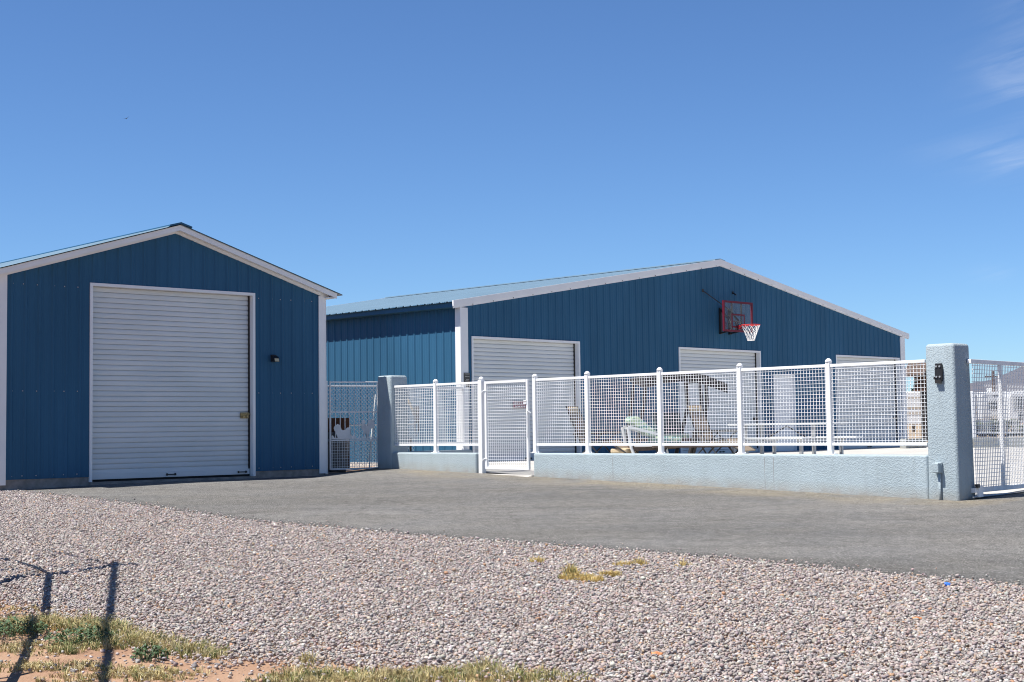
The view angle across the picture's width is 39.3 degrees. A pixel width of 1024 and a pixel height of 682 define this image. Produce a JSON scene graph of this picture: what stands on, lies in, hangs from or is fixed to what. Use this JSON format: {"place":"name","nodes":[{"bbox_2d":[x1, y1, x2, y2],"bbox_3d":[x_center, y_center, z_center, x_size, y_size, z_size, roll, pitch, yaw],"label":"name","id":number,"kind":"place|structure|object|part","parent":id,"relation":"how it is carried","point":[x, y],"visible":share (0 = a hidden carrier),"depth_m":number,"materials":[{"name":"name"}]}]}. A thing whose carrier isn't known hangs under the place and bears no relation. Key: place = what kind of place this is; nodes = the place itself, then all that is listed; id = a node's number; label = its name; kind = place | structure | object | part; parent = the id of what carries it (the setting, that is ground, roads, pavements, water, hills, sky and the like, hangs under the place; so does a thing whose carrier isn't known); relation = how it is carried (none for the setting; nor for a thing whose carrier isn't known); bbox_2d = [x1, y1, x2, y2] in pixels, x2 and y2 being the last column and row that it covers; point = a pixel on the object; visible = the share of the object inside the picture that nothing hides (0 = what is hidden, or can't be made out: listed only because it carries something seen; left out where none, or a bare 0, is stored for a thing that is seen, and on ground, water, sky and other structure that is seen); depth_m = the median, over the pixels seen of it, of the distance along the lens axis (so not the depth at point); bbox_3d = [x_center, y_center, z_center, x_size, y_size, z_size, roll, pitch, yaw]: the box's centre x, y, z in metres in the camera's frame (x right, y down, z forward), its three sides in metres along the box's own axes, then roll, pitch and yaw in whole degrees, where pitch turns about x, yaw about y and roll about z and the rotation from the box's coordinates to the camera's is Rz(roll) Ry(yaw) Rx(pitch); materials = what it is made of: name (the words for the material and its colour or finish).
{"place":"outdoors","nodes":[
{"label":"outdoors","id":0,"kind":"place"},
{"bbox_2d":[0,603,601,681],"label":"dry grass","id":1,"kind":"structure","parent":0,"point":[307,675],"depth_m":8.27,"materials":[{"name":"yellow plant"}]},
{"bbox_2d":[41,622,114,646],"bbox_3d":[-2.781,1.878,9.199,0.455,0.133,0.398,-1,-4,0],"label":"weed","id":2,"kind":"object","parent":1,"relation":"on","point":[79,634],"visible":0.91,"depth_m":9.17,"materials":[{"name":"green plant"}]},
{"bbox_2d":[0,489,1023,681],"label":"gravel","id":3,"kind":"structure","parent":0,"point":[39,555],"depth_m":10.47,"materials":[{"name":"grey gravel"}]},
{"bbox_2d":[528,555,545,562],"bbox_3d":[0.241,1.948,12.800,0.224,0.067,0.225,-1,-4,0],"label":"grass tuft","id":4,"kind":"object","parent":3,"relation":"on","point":[540,559],"visible":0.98,"depth_m":12.79,"materials":[{"name":"yellow plant"}]},
{"bbox_2d":[557,560,605,582],"bbox_3d":[0.501,1.884,11.778,0.410,0.147,0.767,1,-4,-24],"label":"grass tuft","id":5,"kind":"object","parent":3,"relation":"on","point":[572,572],"visible":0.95,"depth_m":11.64,"materials":[{"name":"yellow plant"}]},
{"bbox_2d":[598,569,623,576],"bbox_3d":[0.815,1.911,11.819,0.244,0.072,0.203,-1,-4,0],"label":"grass tuft","id":6,"kind":"object","parent":3,"relation":"on","point":[612,573],"visible":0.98,"depth_m":11.81,"materials":[{"name":"yellow plant"}]},
{"bbox_2d":[612,560,630,565],"bbox_3d":[0.953,1.933,12.480,0.195,0.060,0.162,2,-4,-38],"label":"grass tuft","id":7,"kind":"object","parent":3,"relation":"on","point":[619,563],"visible":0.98,"depth_m":12.48,"materials":[{"name":"yellow plant"}]},
{"bbox_2d":[627,556,646,564],"bbox_3d":[1.095,1.912,12.511,0.235,0.098,0.264,-1,-4,0],"label":"grass tuft","id":8,"kind":"object","parent":3,"relation":"on","point":[640,561],"visible":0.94,"depth_m":12.53,"materials":[{"name":"yellow plant"}]},
{"bbox_2d":[651,651,662,655],"bbox_3d":[0.856,1.848,8.455,0.072,0.029,0.048,-1,-4,0],"label":"rock","id":9,"kind":"object","parent":3,"relation":"on","point":[658,653],"visible":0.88,"depth_m":8.44,"materials":[{"name":"stone"}]},
{"bbox_2d":[675,558,692,566],"bbox_3d":[1.482,1.918,12.407,0.168,0.070,0.180,1,-4,-31],"label":"grass tuft","id":10,"kind":"object","parent":3,"relation":"on","point":[683,564],"visible":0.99,"depth_m":12.40,"materials":[{"name":"yellow plant"}]},
{"bbox_2d":[0,423,1023,681],"bbox_3d":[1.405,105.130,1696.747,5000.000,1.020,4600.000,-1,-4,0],"label":"ground","id":11,"kind":"structure","parent":0,"point":[240,671],"depth_m":8.48,"materials":[{"name":"brown soil"}]},
{"bbox_2d":[0,616,52,639],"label":"weed","id":12,"kind":"object","parent":11,"relation":"on","point":[25,628],"visible":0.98,"depth_m":9.46,"materials":[{"name":"green plant"}]},
{"bbox_2d":[130,643,170,662],"bbox_3d":[-2.165,1.858,8.590,0.250,0.117,0.203,-1,-4,0],"label":"weed","id":13,"kind":"object","parent":11,"relation":"on","point":[154,652],"visible":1,"depth_m":8.57,"materials":[{"name":"green plant"}]},
{"bbox_2d":[0,222,341,490],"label":"metal building","id":14,"kind":"structure","parent":11,"relation":"on","point":[143,356],"depth_m":24.44,"materials":[{"name":"blue paint"}]},
{"bbox_2d":[88,283,255,481],"bbox_3d":[-5.796,0.724,24.571,3.169,3.268,0.152,2,-5,-43],"label":"roller door","id":15,"kind":"structure","parent":14,"relation":"in","point":[172,391],"depth_m":24.58,"materials":[{"name":"white paint"}]},
{"bbox_2d":[271,355,279,361],"bbox_3d":[-4.273,0.312,25.830,0.117,0.131,0.139,2,-5,-43],"label":"wall lamp","id":16,"kind":"object","parent":14,"relation":"attached to","point":[274,358],"visible":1,"depth_m":25.80,"materials":[{"name":"black plastic"}]},
{"bbox_2d":[326,259,908,466],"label":"metal building","id":17,"kind":"structure","parent":11,"relation":"on","point":[652,319],"depth_m":34.46,"materials":[{"name":"blue paint"}]},
{"bbox_2d":[464,373,469,386],"bbox_3d":[-0.963,0.830,30.562,0.170,0.305,0.013,3,-5,-45],"label":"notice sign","id":18,"kind":"object","parent":17,"relation":"attached to","point":[466,377],"visible":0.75,"depth_m":30.56,"materials":[{"name":"grey"}]},
{"bbox_2d":[471,336,581,460],"bbox_3d":[0.316,1.324,31.947,0.166,2.743,3.451,-4,-5,45],"label":"roller door","id":19,"kind":"structure","parent":17,"relation":"in","point":[492,358],"depth_m":32.01,"materials":[{"name":"white paint"}]},
{"bbox_2d":[678,347,761,453],"bbox_3d":[5.369,1.573,37.000,0.166,2.729,3.497,-4,-5,45],"label":"roller door","id":20,"kind":"structure","parent":17,"relation":"in","point":[690,359],"depth_m":37.20,"materials":[{"name":"white paint"}]},
{"bbox_2d":[702,289,759,340],"bbox_3d":[5.781,-0.670,36.724,1.071,1.348,1.570,-4,-5,45],"label":"basketball hoop","id":21,"kind":"object","parent":17,"relation":"attached to","point":[737,327],"visible":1,"depth_m":36.83,"materials":[{"name":"red paint"}]},
{"bbox_2d":[773,374,796,450],"bbox_3d":[7.408,1.969,38.921,0.135,2.120,1.015,-4,-5,45],"label":"entry door","id":22,"kind":"structure","parent":17,"relation":"in","point":[776,405],"depth_m":38.97,"materials":[{"name":"white paint"}]},
{"bbox_2d":[836,355,901,448],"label":"roller door","id":23,"kind":"structure","parent":17,"relation":"in","point":[840,359],"depth_m":42.23,"materials":[{"name":"white paint"}]},
{"bbox_2d":[0,0,1023,390],"label":"sky","id":24,"kind":"structure","parent":0,"point":[865,158],"materials":[{"name":"blue"}]},
{"bbox_2d":[513,401,525,407],"bbox_3d":[0.210,1.417,31.858,0.520,0.160,0.013,3,-5,-45],"label":"door sign","id":25,"kind":"object","parent":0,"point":[520,404],"visible":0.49,"depth_m":31.81,"materials":[{"name":"white"}]},
{"bbox_2d":[24,468,1023,585],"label":"driveway","id":26,"kind":"structure","parent":0,"point":[978,538],"depth_m":17.16,"materials":[{"name":"grey asphalt"}]},
{"bbox_2d":[325,381,327,473],"bbox_3d":[-3.523,1.708,27.169,0.050,1.905,0.050,1,-4,-28],"label":"gate post","id":27,"kind":"object","parent":26,"relation":"on","point":[327,424],"visible":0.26,"depth_m":27.16,"materials":[{"name":"white metal"}]},
{"bbox_2d":[378,375,407,468],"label":"stucco pillar","id":28,"kind":"structure","parent":26,"relation":"on","point":[387,440],"depth_m":27.02,"materials":[{"name":"white paint"}]},
{"bbox_2d":[392,452,478,472],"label":"stucco wall","id":29,"kind":"structure","parent":26,"relation":"on","point":[456,462],"depth_m":25.89,"materials":[{"name":"white paint"}]},
{"bbox_2d":[394,379,477,452],"bbox_3d":[-1.394,1.364,26.111,0.100,1.337,2.460,3,-5,-43],"label":"fence","id":30,"kind":"object","parent":29,"relation":"on","point":[436,414],"visible":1,"depth_m":26.07,"materials":[{"name":"white metal"}]},
{"bbox_2d":[478,377,485,472],"bbox_3d":[-0.557,1.490,25.206,0.096,1.722,0.179,3,-5,-43],"label":"gate post","id":31,"kind":"object","parent":26,"relation":"on","point":[481,431],"visible":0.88,"depth_m":25.14,"materials":[{"name":"white metal"}]},
{"bbox_2d":[481,379,530,469],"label":"walk gate","id":32,"kind":"structure","parent":31,"relation":"attached to","point":[487,419],"depth_m":24.69,"materials":[{"name":"white metal"}]},
{"bbox_2d":[494,473,533,476],"bbox_3d":[0.028,2.462,24.811,0.750,0.318,1.540,3,-5,-43],"label":"threshold step","id":33,"kind":"object","parent":26,"relation":"on","point":[527,475],"visible":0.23,"depth_m":24.39,"materials":[{"name":"concrete"}]},
{"bbox_2d":[534,453,928,498],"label":"stucco wall","id":34,"kind":"structure","parent":26,"relation":"on","point":[895,475],"depth_m":20.68,"materials":[{"name":"grey concrete"}]},
{"bbox_2d":[531,358,927,453],"bbox_3d":[2.903,1.029,21.587,0.100,1.337,7.463,3,-5,-43],"label":"fence","id":35,"kind":"object","parent":34,"relation":"on","point":[830,443],"visible":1,"depth_m":21.16,"materials":[{"name":"white metal"}]},
{"bbox_2d":[926,343,974,500],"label":"stucco pillar","id":36,"kind":"structure","parent":26,"relation":"on","point":[950,438],"depth_m":18.59,"materials":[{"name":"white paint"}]},
{"bbox_2d":[932,462,942,499],"bbox_3d":[5.516,1.868,18.556,0.105,0.593,0.100,3,-5,-43],"label":"outlet box","id":37,"kind":"object","parent":36,"relation":"attached to","point":[937,467],"visible":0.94,"depth_m":18.55,"materials":[{"name":"blue paint"}]},
{"bbox_2d":[933,363,942,382],"bbox_3d":[5.546,0.421,18.635,0.052,0.260,0.114,3,-5,-43],"label":"wall sconce","id":38,"kind":"object","parent":36,"relation":"attached to","point":[938,377],"depth_m":18.62,"materials":[{"name":"black plastic"}]},
{"bbox_2d":[967,359,1023,497],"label":"sliding gate","id":39,"kind":"structure","parent":26,"relation":"on","point":[979,489],"depth_m":19.21,"materials":[{"name":"white metal"}]},
{"bbox_2d":[346,446,1023,498],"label":"concrete yard","id":40,"kind":"structure","parent":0,"point":[902,451],"depth_m":28.75,"materials":[{"name":"grey concrete"}]},
{"bbox_2d":[328,432,348,471],"bbox_3d":[-3.473,2.178,28.172,0.550,0.790,0.550,-1,-4,0],"label":"air conditioner","id":41,"kind":"object","parent":40,"relation":"on","point":[341,447],"visible":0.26,"depth_m":27.95,"materials":[{"name":"metal"}]},
{"bbox_2d":[328,418,349,467],"bbox_3d":[-3.502,2.035,28.463,0.575,1.010,0.030,1,-4,-24],"label":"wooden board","id":42,"kind":"object","parent":40,"relation":"on","point":[345,426],"visible":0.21,"depth_m":28.52,"materials":[{"name":"brown wood"}]},
{"bbox_2d":[328,385,413,465],"bbox_3d":[-2.987,1.746,29.326,2.104,1.780,0.072,1,-4,-26],"label":"chain link fence","id":43,"kind":"object","parent":40,"relation":"on","point":[354,386],"visible":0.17,"depth_m":29.23,"materials":[{"name":"silver metal"}]},
{"bbox_2d":[369,395,375,461],"bbox_3d":[-2.773,1.800,28.470,0.055,1.484,0.297,-3,-4,29],"label":"leaning pole","id":44,"kind":"object","parent":40,"relation":"on","point":[372,428],"visible":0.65,"depth_m":28.43,"materials":[{"name":"metal"}]},
{"bbox_2d":[407,398,418,450],"bbox_3d":[-1.953,1.808,27.843,0.302,1.446,0.074,-1,-4,0],"label":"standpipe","id":45,"kind":"object","parent":40,"relation":"on","point":[415,408],"visible":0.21,"depth_m":27.84,"materials":[{"name":"white plastic"}]},
{"bbox_2d":[408,450,471,452],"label":"stucco wall","id":46,"kind":"structure","parent":40,"relation":"on","point":[456,451],"depth_m":28.11,"materials":[{"name":"white paint"}]},
{"bbox_2d":[565,406,637,452],"bbox_3d":[1.716,1.803,27.494,1.258,1.133,0.720,-3,-4,28],"label":"recliner chair","id":47,"kind":"object","parent":40,"relation":"on","point":[621,449],"visible":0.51,"depth_m":27.54,"materials":[{"name":"beige plastic"}]},
{"bbox_2d":[621,416,680,452],"bbox_3d":[2.704,1.894,27.346,1.148,0.910,0.620,0,-4,-6],"label":"chaise lounge","id":48,"kind":"object","parent":40,"relation":"on","point":[639,448],"visible":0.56,"depth_m":27.09,"materials":[{"name":"paint"}]},
{"bbox_2d":[625,374,727,453],"bbox_3d":[3.296,1.542,29.236,1.933,1.831,1.170,0,-4,-10],"label":"canopy swing","id":49,"kind":"object","parent":40,"relation":"on","point":[692,451],"visible":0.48,"depth_m":28.87,"materials":[{"name":"grey fabric"}]},
{"bbox_2d":[652,446,737,453],"bbox_3d":[3.493,2.129,27.097,1.700,0.390,0.320,-1,-4,-4],"label":"plank bench","id":50,"kind":"object","parent":40,"relation":"on","point":[666,447],"visible":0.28,"depth_m":26.95,"materials":[{"name":"brown wood"}]},
{"bbox_2d":[685,405,755,453],"bbox_3d":[4.085,1.807,28.074,1.258,1.133,0.720,-4,-5,42],"label":"recliner chair","id":51,"kind":"object","parent":40,"relation":"on","point":[735,440],"visible":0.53,"depth_m":28.27,"materials":[{"name":"beige plastic"}]},
{"bbox_2d":[715,422,861,453],"bbox_3d":[5.748,2.086,29.924,1.740,0.740,2.540,3,-5,-43],"label":"picnic table","id":52,"kind":"object","parent":40,"relation":"on","point":[774,440],"visible":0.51,"depth_m":29.68,"materials":[{"name":"paint"}]},
{"bbox_2d":[900,438,926,447],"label":"perimeter wall","id":53,"kind":"structure","parent":40,"relation":"on","point":[913,441],"depth_m":40.42,"materials":[{"name":"blue paint"}]},
{"bbox_2d":[973,437,1023,447],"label":"perimeter wall","id":54,"kind":"structure","parent":40,"relation":"on","point":[974,439],"depth_m":39.87,"materials":[{"name":"blue paint"}]},
{"bbox_2d":[970,392,1023,437],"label":"fence","id":55,"kind":"object","parent":54,"relation":"on","point":[972,411],"visible":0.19,"depth_m":40.00,"materials":[{"name":"white metal"}]},
{"bbox_2d":[907,424,1022,441],"bbox_3d":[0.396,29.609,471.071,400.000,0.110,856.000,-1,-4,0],"label":"dry field","id":56,"kind":"structure","parent":0,"point":[918,433],"depth_m":99.76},
{"bbox_2d":[906,391,976,424],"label":"travel trailer","id":57,"kind":"object","parent":56,"relation":"on","point":[914,413],"visible":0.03,"depth_m":94.87,"materials":[{"name":"beige paint"}]},
{"bbox_2d":[977,422,993,436],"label":"brush","id":58,"kind":"object","parent":56,"relation":"on","point":[985,430],"visible":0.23,"depth_m":71.73,"materials":[{"name":"green plant"}]},
{"bbox_2d":[977,388,998,422],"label":"travel trailer","id":59,"kind":"object","parent":56,"relation":"on","point":[989,404],"visible":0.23,"depth_m":99.91,"materials":[{"name":"beige paint"}]},
{"bbox_2d":[985,371,995,391],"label":"utility pole","id":60,"kind":"object","parent":56,"relation":"on","point":[992,381],"visible":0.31,"depth_m":159.91,"materials":[{"name":"brown wood"}]},
{"bbox_2d":[978,420,1006,435],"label":"brush","id":61,"kind":"object","parent":56,"relation":"on","point":[992,427],"visible":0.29,"depth_m":71.66,"materials":[{"name":"green plant"}]},
{"bbox_2d":[992,422,1013,435],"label":"brush","id":62,"kind":"object","parent":56,"relation":"on","point":[998,428],"visible":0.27,"depth_m":71.56,"materials":[{"name":"green plant"}]},
{"bbox_2d":[997,391,1023,420],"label":"travel trailer","id":63,"kind":"object","parent":56,"relation":"on","point":[1012,406],"visible":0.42,"depth_m":95.91,"materials":[{"name":"beige paint"}]},
{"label":"window","id":64,"kind":"part","parent":63,"relation":"part of","materials":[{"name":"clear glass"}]},
{"bbox_2d":[1006,419,1022,435],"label":"brush","id":65,"kind":"object","parent":56,"relation":"on","point":[1014,427],"visible":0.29,"depth_m":71.83,"materials":[{"name":"green plant"}]},
{"bbox_2d":[970,367,1023,422],"bbox_3d":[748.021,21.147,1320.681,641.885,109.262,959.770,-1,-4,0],"label":"mountain","id":66,"kind":"structure","parent":0,"point":[971,386],"depth_m":1699.18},
{"bbox_3d":[-2.523,1.667,27.698,0.040,1.725,0.040,1,-4,-28],"label":"gate post","id":67,"kind":"object","parent":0,"visible":0},
{"bbox_2d":[329,381,377,469],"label":"rooster gate","id":68,"kind":"structure","parent":67,"relation":"attached to","point":[340,433],"depth_m":27.39,"materials":[{"name":"metal"}]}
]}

